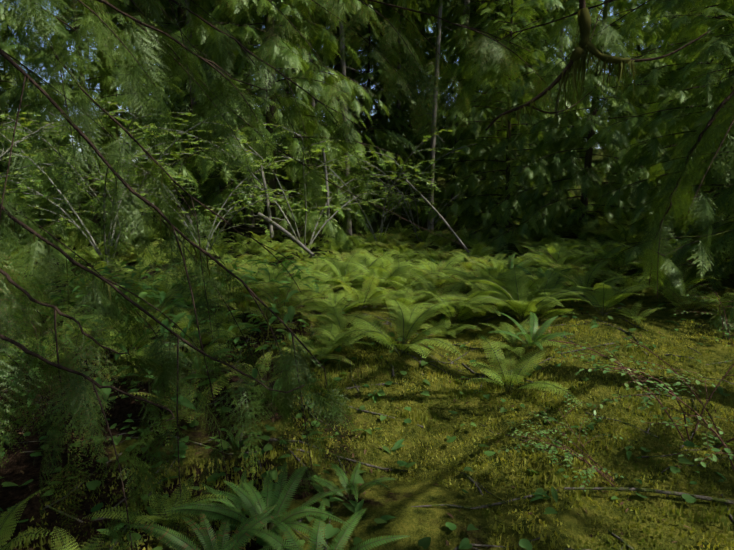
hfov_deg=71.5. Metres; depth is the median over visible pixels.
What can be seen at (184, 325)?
lady fern
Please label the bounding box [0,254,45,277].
lady fern
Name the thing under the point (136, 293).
sword fern
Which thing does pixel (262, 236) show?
lady fern
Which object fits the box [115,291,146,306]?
lady fern
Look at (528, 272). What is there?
sword fern
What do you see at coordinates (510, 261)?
sword fern
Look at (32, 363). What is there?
fern
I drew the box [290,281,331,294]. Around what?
lady fern
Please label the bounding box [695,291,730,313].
lady fern
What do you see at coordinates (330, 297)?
lady fern
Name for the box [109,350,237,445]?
fern
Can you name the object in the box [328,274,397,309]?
lady fern
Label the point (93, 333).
lady fern
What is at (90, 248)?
lady fern
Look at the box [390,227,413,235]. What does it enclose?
lady fern
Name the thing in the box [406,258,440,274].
lady fern
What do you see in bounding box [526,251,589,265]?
lady fern
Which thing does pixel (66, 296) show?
lady fern
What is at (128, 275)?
lady fern
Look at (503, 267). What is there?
lady fern
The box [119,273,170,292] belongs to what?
lady fern
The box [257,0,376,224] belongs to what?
tree
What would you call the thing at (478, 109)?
young tree
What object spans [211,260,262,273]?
lady fern
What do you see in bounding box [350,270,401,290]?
lady fern
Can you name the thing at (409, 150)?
tree
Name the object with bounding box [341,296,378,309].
lady fern
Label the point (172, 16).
tall tree
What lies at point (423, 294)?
lady fern
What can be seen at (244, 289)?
lady fern
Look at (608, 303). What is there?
lady fern
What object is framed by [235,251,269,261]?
lady fern
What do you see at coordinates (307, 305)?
lady fern
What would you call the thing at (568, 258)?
lady fern
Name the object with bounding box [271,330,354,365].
lady fern
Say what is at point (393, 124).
young tree
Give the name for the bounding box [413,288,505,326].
lady fern
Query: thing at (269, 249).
lady fern
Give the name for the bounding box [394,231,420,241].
lady fern
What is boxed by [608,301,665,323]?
lady fern
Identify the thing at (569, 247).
lady fern
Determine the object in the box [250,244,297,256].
lady fern
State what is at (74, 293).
lady fern
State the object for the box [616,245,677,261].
lady fern
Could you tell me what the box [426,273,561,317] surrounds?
lady fern
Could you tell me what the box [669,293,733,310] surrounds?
lady fern
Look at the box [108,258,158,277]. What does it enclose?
lady fern
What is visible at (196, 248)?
lady fern
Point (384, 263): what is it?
lady fern
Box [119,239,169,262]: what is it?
lady fern
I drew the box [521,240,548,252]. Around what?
lady fern
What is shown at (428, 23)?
tree
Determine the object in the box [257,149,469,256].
dead poles
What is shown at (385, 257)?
lady fern
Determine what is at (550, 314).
lady fern
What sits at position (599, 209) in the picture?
lady fern
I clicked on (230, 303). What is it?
lady fern
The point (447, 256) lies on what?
lady fern
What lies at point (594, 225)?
lady fern
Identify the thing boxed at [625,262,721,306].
lady fern
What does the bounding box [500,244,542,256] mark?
lady fern
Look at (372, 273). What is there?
lady fern
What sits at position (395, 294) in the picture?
lady fern
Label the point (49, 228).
young tree
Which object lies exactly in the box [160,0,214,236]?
tree
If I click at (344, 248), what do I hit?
lady fern
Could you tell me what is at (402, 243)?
lady fern
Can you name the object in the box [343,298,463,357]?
lady fern
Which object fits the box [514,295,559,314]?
lady fern
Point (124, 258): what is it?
lady fern
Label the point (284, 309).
lady fern
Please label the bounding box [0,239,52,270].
lady fern
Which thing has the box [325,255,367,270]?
lady fern
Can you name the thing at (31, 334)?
lady fern
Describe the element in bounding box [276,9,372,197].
tree
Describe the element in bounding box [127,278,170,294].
lady fern
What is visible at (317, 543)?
fern
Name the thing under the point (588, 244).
lady fern
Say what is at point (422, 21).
tall tree
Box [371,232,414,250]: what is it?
lady fern
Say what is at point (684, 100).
young tree
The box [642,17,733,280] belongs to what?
young tree
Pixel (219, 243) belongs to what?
lady fern
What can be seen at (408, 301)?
lady fern
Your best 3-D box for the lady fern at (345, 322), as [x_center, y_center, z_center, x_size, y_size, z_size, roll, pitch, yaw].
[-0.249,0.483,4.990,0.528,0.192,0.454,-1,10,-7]
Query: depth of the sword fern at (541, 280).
6.55 m
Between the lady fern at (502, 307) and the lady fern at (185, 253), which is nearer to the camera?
the lady fern at (502, 307)
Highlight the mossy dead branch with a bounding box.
[485,0,710,139]
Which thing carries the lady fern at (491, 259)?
on the forest ground at (414, 521)
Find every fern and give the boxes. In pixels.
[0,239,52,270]
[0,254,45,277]
[0,283,95,336]
[0,308,89,341]
[0,323,76,361]
[0,482,67,549]
[1,250,46,263]
[1,274,61,295]
[1,289,77,315]
[1,320,50,366]
[2,272,70,292]
[7,354,51,377]
[9,307,116,364]
[18,267,58,274]
[37,230,95,253]
[46,274,141,290]
[49,294,92,308]
[51,268,132,303]
[51,527,145,549]
[55,227,106,248]
[56,232,96,246]
[60,252,94,264]
[62,277,133,311]
[66,240,119,258]
[69,244,130,264]
[71,305,176,333]
[73,261,121,271]
[74,321,133,343]
[82,475,226,528]
[85,285,153,303]
[90,324,159,352]
[91,332,176,377]
[95,287,198,336]
[99,255,173,289]
[102,249,146,264]
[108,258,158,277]
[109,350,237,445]
[113,288,189,313]
[115,242,168,262]
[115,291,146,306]
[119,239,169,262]
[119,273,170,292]
[127,242,173,268]
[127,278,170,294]
[134,505,300,549]
[138,224,163,241]
[138,273,196,301]
[142,289,221,323]
[142,300,207,329]
[151,307,240,347]
[155,232,186,245]
[158,255,211,279]
[162,330,226,360]
[162,461,352,549]
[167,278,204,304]
[169,235,218,260]
[172,245,208,259]
[174,274,216,297]
[176,282,224,304]
[180,326,257,343]
[184,275,263,302]
[184,306,246,325]
[186,223,223,237]
[186,469,288,528]
[193,239,251,257]
[194,282,255,300]
[196,282,241,305]
[201,282,279,319]
[203,229,233,247]
[204,254,252,279]
[205,240,245,247]
[206,254,250,266]
[206,314,272,342]
[208,294,242,309]
[209,279,290,308]
[210,274,306,288]
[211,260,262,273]
[212,429,259,452]
[213,272,315,308]
[214,231,238,237]
[214,351,314,393]
[220,257,291,289]
[225,234,267,256]
[227,232,249,244]
[229,258,306,291]
[229,264,294,283]
[230,281,338,313]
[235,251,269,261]
[237,287,304,314]
[239,257,256,269]
[240,293,305,329]
[241,501,409,549]
[245,231,283,243]
[245,244,298,262]
[247,242,295,256]
[248,279,338,318]
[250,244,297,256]
[251,262,325,282]
[255,238,299,251]
[266,244,298,258]
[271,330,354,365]
[275,233,289,241]
[279,276,329,297]
[279,279,349,302]
[282,323,365,359]
[284,236,310,247]
[286,258,329,278]
[287,230,321,241]
[288,243,328,256]
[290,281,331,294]
[290,295,334,313]
[293,309,335,324]
[295,290,378,313]
[296,258,314,265]
[300,255,333,263]
[301,260,338,288]
[301,271,342,288]
[302,252,387,289]
[302,302,377,335]
[303,260,366,291]
[303,288,357,316]
[304,322,378,350]
[306,236,325,249]
[307,462,397,503]
[308,264,366,291]
[313,236,355,248]
[315,252,341,258]
[316,310,369,333]
[318,239,346,248]
[318,267,386,287]
[320,253,404,278]
[322,249,367,263]
[323,250,344,259]
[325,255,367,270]
[326,242,346,254]
[328,242,364,253]
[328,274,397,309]
[332,288,362,301]
[335,233,381,251]
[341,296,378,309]
[343,262,412,293]
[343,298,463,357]
[346,242,371,252]
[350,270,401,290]
[352,281,429,307]
[355,232,396,250]
[355,249,415,274]
[356,248,383,256]
[356,283,433,312]
[357,290,411,306]
[361,238,398,250]
[361,259,445,295]
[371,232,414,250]
[371,253,409,262]
[372,249,388,255]
[374,261,412,278]
[377,256,408,267]
[377,301,455,331]
[378,221,413,235]
[379,280,451,310]
[380,236,416,252]
[380,241,412,257]
[381,264,414,275]
[384,248,425,260]
[385,285,450,309]
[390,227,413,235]
[390,238,429,255]
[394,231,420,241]
[395,287,468,313]
[397,240,436,252]
[399,259,460,286]
[402,253,421,260]
[404,249,447,257]
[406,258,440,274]
[407,260,478,287]
[407,272,452,289]
[408,250,452,262]
[408,258,461,287]
[409,264,468,295]
[410,224,440,244]
[412,256,464,282]
[412,275,468,305]
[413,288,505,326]
[422,247,455,262]
[422,288,466,312]
[422,317,479,337]
[426,249,465,261]
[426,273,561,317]
[427,267,496,287]
[428,231,451,243]
[428,246,450,258]
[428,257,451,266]
[433,264,529,288]
[433,283,515,321]
[435,243,455,250]
[442,279,476,292]
[444,230,468,243]
[446,247,490,268]
[447,251,498,270]
[451,224,486,246]
[451,244,498,260]
[456,262,486,269]
[461,268,590,321]
[462,334,582,406]
[468,245,496,259]
[472,251,507,265]
[472,256,519,273]
[472,273,537,292]
[473,254,507,269]
[477,270,552,301]
[478,262,510,277]
[479,317,568,356]
[483,253,531,277]
[484,258,546,272]
[488,311,574,350]
[492,267,597,303]
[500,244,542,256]
[504,230,571,248]
[505,270,576,292]
[506,311,543,320]
[507,291,578,321]
[509,227,539,246]
[512,242,587,259]
[514,254,541,266]
[514,267,615,294]
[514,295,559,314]
[516,241,554,252]
[516,265,576,286]
[518,239,564,245]
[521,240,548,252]
[523,248,604,264]
[523,253,590,275]
[524,245,597,277]
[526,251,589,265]
[530,242,583,263]
[534,256,602,274]
[535,262,614,283]
[539,238,590,249]
[539,260,632,299]
[539,282,659,315]
[553,237,631,252]
[555,236,587,259]
[558,249,613,272]
[558,288,632,307]
[564,243,613,267]
[566,216,622,236]
[566,239,596,249]
[574,216,628,240]
[576,212,612,222]
[578,251,616,270]
[581,263,636,281]
[583,241,616,262]
[586,251,637,271]
[588,241,635,267]
[590,269,664,297]
[591,246,646,272]
[597,205,633,215]
[599,273,649,285]
[602,218,648,243]
[604,241,635,264]
[608,280,650,297]
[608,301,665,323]
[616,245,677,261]
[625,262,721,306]
[646,283,723,307]
[659,286,728,314]
[661,256,733,284]
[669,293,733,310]
[676,291,733,309]
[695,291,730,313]
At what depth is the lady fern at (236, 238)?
13.48 m
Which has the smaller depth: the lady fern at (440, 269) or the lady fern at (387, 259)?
the lady fern at (440, 269)
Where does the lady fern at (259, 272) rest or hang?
on the forest ground at (414, 521)
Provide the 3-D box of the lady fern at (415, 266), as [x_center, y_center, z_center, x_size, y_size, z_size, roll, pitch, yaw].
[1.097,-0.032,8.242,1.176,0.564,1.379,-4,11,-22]
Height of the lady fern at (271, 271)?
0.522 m
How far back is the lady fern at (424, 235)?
13.35 m
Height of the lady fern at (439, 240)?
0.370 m
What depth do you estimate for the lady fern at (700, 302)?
5.41 m
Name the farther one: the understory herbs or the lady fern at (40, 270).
the lady fern at (40, 270)
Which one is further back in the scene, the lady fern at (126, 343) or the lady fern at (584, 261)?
the lady fern at (584, 261)
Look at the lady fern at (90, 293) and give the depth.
6.33 m
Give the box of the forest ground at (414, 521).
[0,149,733,549]
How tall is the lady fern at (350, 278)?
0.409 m
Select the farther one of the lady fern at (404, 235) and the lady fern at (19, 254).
the lady fern at (404, 235)
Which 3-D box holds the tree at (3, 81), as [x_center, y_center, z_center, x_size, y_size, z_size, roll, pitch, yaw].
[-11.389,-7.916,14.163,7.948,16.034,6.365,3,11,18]
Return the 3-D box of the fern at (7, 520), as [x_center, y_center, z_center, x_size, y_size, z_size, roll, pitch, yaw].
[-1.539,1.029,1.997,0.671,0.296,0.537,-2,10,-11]
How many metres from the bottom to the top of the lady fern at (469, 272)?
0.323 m
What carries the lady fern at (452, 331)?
on the forest ground at (414, 521)
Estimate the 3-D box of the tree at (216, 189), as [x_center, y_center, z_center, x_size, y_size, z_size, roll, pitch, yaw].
[-10.818,-14.828,34.353,8.492,21.394,10.605,4,11,21]
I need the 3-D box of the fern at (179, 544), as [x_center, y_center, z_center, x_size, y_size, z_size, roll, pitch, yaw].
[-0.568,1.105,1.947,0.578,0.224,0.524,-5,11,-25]
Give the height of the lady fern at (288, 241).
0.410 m
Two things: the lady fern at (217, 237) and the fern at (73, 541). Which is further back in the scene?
the lady fern at (217, 237)
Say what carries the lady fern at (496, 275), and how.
on the forest ground at (414, 521)
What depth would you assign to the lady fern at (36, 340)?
4.49 m
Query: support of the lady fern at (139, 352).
on the forest ground at (414, 521)
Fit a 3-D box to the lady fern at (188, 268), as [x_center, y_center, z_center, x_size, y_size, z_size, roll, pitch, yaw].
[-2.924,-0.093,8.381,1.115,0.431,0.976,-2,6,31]
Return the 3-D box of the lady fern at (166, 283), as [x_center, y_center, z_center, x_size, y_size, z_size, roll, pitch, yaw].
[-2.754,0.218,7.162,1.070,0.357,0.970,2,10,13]
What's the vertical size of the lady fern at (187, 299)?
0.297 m
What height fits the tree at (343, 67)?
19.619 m
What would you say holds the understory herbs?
on the forest ground at (414, 521)
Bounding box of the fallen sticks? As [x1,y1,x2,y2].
[0,300,733,549]
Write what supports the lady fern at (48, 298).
on the forest ground at (414, 521)
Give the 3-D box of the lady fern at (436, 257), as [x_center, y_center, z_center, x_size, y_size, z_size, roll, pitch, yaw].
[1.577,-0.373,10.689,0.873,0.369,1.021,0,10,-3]
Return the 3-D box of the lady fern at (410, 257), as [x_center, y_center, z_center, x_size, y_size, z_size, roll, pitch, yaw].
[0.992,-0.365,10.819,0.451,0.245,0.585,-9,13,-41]
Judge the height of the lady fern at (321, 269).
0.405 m
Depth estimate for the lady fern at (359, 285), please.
7.06 m
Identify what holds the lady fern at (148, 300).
on the forest ground at (414, 521)
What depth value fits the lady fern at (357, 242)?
12.18 m
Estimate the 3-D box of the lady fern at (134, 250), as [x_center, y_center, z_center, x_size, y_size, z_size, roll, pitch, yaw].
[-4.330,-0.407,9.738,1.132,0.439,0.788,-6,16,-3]
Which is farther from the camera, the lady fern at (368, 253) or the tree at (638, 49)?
the tree at (638, 49)
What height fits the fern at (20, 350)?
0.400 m
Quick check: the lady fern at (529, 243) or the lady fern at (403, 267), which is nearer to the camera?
the lady fern at (403, 267)
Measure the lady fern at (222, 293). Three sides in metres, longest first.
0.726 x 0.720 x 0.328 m
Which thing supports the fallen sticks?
on the forest ground at (414, 521)
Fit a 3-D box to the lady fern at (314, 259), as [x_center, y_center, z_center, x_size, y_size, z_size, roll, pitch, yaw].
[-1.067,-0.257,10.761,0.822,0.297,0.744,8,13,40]
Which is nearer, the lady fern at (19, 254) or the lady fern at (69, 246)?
the lady fern at (19, 254)
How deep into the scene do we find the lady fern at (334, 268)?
7.14 m
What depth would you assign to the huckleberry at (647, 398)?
3.15 m
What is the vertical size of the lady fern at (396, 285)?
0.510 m
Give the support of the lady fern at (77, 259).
on the forest ground at (414, 521)
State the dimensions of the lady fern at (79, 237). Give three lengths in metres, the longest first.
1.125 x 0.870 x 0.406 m
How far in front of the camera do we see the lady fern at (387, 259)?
9.95 m
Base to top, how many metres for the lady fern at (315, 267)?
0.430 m
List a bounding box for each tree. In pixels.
[0,0,208,255]
[0,1,94,229]
[0,9,65,215]
[2,0,220,222]
[34,101,84,199]
[50,0,334,222]
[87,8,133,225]
[103,0,424,253]
[116,21,180,160]
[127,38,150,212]
[130,0,313,218]
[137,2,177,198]
[150,20,280,196]
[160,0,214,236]
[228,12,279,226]
[234,0,472,212]
[253,7,333,207]
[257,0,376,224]
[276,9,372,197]
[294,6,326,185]
[308,0,430,222]
[312,0,452,200]
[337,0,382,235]
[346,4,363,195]
[349,0,458,196]
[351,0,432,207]
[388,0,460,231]
[403,0,578,231]
[407,0,603,212]
[407,17,448,127]
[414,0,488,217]
[419,0,596,250]
[420,0,499,83]
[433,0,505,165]
[443,0,644,146]
[472,0,701,259]
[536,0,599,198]
[565,0,733,219]
[577,0,733,271]
[580,0,732,185]
[582,0,660,163]
[601,22,733,331]
[613,0,719,161]
[633,13,707,164]
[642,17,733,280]
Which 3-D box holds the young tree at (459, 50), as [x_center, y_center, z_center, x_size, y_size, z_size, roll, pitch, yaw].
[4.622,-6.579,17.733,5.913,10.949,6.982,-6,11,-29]
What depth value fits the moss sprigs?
3.22 m
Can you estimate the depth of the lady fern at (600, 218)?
10.33 m
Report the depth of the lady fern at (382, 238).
12.21 m
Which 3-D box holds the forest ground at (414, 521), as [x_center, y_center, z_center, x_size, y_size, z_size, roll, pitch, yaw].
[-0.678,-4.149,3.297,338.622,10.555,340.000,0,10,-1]
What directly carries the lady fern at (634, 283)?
on the forest ground at (414, 521)
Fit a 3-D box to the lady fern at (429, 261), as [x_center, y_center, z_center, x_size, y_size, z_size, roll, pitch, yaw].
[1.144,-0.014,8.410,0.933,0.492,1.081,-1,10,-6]
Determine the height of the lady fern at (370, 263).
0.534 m
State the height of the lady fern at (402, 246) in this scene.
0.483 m
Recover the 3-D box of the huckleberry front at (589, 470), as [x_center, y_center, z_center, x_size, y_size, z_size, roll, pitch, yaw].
[1.136,0.963,2.949,0.648,0.345,0.792,4,11,21]
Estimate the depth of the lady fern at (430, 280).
7.59 m
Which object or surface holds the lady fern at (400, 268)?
on the forest ground at (414, 521)
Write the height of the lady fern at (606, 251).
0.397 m
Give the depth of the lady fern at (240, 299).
5.88 m
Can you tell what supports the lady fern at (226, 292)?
on the forest ground at (414, 521)
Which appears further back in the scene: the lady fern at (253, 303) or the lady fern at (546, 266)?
the lady fern at (546, 266)
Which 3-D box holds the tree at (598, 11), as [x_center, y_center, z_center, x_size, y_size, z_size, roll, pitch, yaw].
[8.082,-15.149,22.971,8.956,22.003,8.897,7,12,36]
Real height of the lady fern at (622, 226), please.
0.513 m
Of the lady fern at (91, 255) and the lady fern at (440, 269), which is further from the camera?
the lady fern at (91, 255)
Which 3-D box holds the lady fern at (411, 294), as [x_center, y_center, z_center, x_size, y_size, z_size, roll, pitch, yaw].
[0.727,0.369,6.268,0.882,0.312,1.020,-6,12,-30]
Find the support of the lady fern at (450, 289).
on the forest ground at (414, 521)
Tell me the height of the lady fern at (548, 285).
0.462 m
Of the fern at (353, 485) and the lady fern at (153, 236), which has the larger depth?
the lady fern at (153, 236)
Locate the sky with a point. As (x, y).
(0, 0)
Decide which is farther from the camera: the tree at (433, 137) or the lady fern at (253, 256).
the tree at (433, 137)
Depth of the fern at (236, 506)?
2.45 m
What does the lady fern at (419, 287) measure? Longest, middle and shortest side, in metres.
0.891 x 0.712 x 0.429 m
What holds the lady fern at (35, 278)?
on the forest ground at (414, 521)
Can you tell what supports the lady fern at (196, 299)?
on the forest ground at (414, 521)
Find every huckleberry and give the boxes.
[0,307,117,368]
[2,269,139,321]
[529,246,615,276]
[549,327,733,461]
[575,336,733,469]
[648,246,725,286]
[675,284,733,337]
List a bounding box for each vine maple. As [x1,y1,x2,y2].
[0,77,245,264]
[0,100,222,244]
[0,111,150,228]
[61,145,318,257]
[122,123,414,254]
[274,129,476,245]
[301,151,532,240]
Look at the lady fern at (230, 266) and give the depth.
8.24 m
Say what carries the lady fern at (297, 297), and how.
on the forest ground at (414, 521)
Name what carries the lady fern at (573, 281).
on the forest ground at (414, 521)
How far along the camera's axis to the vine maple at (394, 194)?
14.22 m
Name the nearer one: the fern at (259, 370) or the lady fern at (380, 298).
the fern at (259, 370)
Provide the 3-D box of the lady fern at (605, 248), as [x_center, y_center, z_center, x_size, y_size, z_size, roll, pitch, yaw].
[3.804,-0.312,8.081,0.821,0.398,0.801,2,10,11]
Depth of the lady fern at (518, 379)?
3.92 m
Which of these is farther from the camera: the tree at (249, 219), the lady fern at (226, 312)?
the tree at (249, 219)
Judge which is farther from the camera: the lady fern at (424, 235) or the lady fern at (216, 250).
the lady fern at (424, 235)
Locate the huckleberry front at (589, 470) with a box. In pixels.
[498,393,623,491]
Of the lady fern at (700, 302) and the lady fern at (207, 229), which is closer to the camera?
the lady fern at (700, 302)
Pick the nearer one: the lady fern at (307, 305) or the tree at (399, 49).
the lady fern at (307, 305)
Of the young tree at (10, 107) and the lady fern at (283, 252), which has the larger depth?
the young tree at (10, 107)
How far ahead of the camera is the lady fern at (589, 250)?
8.27 m
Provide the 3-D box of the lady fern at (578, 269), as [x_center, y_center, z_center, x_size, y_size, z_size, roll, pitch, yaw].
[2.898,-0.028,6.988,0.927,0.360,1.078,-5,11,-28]
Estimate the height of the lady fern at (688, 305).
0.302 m
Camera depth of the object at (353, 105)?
28.71 m
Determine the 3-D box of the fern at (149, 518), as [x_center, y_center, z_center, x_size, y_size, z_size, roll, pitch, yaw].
[-0.951,1.087,2.302,0.494,0.204,0.461,-9,14,-43]
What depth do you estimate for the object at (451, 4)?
22.13 m
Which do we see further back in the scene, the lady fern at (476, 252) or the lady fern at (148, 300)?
the lady fern at (476, 252)
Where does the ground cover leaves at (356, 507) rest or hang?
on the forest ground at (414, 521)
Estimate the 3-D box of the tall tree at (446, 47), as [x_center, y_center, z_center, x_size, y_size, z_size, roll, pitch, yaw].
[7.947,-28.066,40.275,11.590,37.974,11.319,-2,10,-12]
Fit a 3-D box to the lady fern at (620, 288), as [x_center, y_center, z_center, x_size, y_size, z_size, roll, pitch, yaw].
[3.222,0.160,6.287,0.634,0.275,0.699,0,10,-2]
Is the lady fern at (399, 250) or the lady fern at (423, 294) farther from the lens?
the lady fern at (399, 250)
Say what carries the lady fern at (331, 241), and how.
on the forest ground at (414, 521)
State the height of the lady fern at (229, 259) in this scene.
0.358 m
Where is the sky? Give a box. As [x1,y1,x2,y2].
[0,0,660,160]
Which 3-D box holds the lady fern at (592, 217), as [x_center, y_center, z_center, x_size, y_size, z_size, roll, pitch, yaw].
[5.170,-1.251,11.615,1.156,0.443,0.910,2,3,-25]
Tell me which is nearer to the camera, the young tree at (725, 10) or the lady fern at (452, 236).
the young tree at (725, 10)
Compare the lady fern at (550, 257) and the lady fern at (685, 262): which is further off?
the lady fern at (550, 257)
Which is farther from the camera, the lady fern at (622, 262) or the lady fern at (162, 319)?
the lady fern at (622, 262)
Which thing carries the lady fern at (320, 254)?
on the forest ground at (414, 521)
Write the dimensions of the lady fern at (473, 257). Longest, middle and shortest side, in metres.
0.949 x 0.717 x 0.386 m
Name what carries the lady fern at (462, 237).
on the forest ground at (414, 521)
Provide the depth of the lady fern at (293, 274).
7.85 m
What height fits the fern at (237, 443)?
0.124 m
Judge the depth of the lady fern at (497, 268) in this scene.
7.28 m
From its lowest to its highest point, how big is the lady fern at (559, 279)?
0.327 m
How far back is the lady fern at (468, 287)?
6.96 m
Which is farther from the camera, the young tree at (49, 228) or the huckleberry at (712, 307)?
the young tree at (49, 228)
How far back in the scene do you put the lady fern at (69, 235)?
11.84 m
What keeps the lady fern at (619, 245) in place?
on the forest ground at (414, 521)
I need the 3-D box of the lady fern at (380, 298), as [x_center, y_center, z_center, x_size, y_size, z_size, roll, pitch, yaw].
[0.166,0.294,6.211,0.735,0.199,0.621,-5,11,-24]
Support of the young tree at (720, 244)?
on the forest ground at (414, 521)
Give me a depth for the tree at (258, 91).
22.35 m
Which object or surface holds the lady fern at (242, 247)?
on the forest ground at (414, 521)
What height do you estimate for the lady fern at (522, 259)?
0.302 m
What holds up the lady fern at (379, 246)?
on the forest ground at (414, 521)
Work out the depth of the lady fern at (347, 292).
6.55 m
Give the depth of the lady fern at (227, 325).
4.88 m
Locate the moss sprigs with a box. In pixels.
[10,316,733,549]
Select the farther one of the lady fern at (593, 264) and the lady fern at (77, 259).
the lady fern at (77, 259)
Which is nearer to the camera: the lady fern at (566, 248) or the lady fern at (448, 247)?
the lady fern at (566, 248)
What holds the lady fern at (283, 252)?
on the forest ground at (414, 521)
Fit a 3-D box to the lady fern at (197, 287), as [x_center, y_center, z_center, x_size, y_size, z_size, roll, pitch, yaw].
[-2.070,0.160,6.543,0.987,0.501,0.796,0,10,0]
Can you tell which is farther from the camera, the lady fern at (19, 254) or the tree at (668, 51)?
the tree at (668, 51)
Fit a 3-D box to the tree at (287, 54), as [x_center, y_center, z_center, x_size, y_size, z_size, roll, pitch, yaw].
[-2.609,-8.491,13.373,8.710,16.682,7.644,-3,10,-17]
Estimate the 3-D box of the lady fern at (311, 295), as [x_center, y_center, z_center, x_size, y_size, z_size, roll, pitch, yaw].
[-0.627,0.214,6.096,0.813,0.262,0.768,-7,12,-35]
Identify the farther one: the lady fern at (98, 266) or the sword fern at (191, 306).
the lady fern at (98, 266)
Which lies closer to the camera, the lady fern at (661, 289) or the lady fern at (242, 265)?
the lady fern at (661, 289)
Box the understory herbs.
[0,252,332,433]
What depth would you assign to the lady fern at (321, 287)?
6.19 m
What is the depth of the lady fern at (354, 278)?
7.67 m
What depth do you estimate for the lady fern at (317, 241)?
12.77 m
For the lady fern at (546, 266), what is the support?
on the forest ground at (414, 521)
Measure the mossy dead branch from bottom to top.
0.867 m
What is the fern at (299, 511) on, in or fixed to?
on the forest ground at (414, 521)
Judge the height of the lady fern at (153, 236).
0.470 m
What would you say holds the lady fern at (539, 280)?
on the forest ground at (414, 521)
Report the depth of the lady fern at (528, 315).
5.48 m
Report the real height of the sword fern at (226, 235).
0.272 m
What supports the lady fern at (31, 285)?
on the forest ground at (414, 521)
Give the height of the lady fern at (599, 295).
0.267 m
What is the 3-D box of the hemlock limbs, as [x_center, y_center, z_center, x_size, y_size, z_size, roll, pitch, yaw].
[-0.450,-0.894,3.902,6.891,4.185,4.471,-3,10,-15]
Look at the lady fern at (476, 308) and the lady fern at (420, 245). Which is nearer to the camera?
the lady fern at (476, 308)
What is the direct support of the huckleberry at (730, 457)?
on the forest ground at (414, 521)
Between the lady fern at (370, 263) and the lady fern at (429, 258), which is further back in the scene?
the lady fern at (429, 258)
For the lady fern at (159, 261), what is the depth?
9.31 m
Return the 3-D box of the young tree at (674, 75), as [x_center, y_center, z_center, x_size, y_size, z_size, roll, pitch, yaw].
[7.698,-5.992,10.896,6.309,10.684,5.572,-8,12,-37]
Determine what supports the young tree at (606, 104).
on the forest ground at (414, 521)
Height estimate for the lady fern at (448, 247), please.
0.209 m
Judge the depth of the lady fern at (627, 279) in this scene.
6.73 m
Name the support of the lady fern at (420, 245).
on the forest ground at (414, 521)
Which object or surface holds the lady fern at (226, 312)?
on the forest ground at (414, 521)
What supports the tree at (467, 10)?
on the forest ground at (414, 521)
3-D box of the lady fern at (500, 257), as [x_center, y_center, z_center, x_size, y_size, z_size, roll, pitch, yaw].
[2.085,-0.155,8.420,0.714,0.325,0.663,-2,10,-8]
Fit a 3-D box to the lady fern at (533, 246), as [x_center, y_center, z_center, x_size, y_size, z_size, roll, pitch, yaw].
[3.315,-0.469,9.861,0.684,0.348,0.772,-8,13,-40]
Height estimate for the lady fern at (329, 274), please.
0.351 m
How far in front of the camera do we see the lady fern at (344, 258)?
10.56 m
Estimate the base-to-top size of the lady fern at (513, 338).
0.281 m
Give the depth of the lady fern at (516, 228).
11.61 m
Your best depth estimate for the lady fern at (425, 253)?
11.33 m
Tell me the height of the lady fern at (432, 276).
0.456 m
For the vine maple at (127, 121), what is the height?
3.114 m
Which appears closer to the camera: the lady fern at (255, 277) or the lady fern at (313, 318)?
the lady fern at (313, 318)
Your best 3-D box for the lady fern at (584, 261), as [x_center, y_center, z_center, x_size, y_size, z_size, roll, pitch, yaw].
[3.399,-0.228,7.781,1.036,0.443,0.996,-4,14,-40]
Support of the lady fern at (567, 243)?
on the forest ground at (414, 521)
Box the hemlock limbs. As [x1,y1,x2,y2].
[0,0,733,549]
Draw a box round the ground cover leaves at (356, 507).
[0,273,733,549]
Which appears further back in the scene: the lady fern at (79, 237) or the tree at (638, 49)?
the tree at (638, 49)
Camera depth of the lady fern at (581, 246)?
9.85 m
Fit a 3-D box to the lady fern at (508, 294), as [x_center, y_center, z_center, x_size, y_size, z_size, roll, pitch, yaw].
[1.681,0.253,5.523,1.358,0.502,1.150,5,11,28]
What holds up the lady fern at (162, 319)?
on the forest ground at (414, 521)
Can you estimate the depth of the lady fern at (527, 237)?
10.22 m
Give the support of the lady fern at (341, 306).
on the forest ground at (414, 521)
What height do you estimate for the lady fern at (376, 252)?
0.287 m
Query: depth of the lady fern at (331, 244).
12.42 m
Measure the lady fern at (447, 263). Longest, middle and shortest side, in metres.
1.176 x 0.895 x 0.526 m
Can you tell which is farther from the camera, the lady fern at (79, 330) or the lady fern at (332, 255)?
the lady fern at (332, 255)
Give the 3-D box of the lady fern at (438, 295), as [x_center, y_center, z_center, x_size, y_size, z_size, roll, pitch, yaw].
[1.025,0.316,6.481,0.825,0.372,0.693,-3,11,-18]

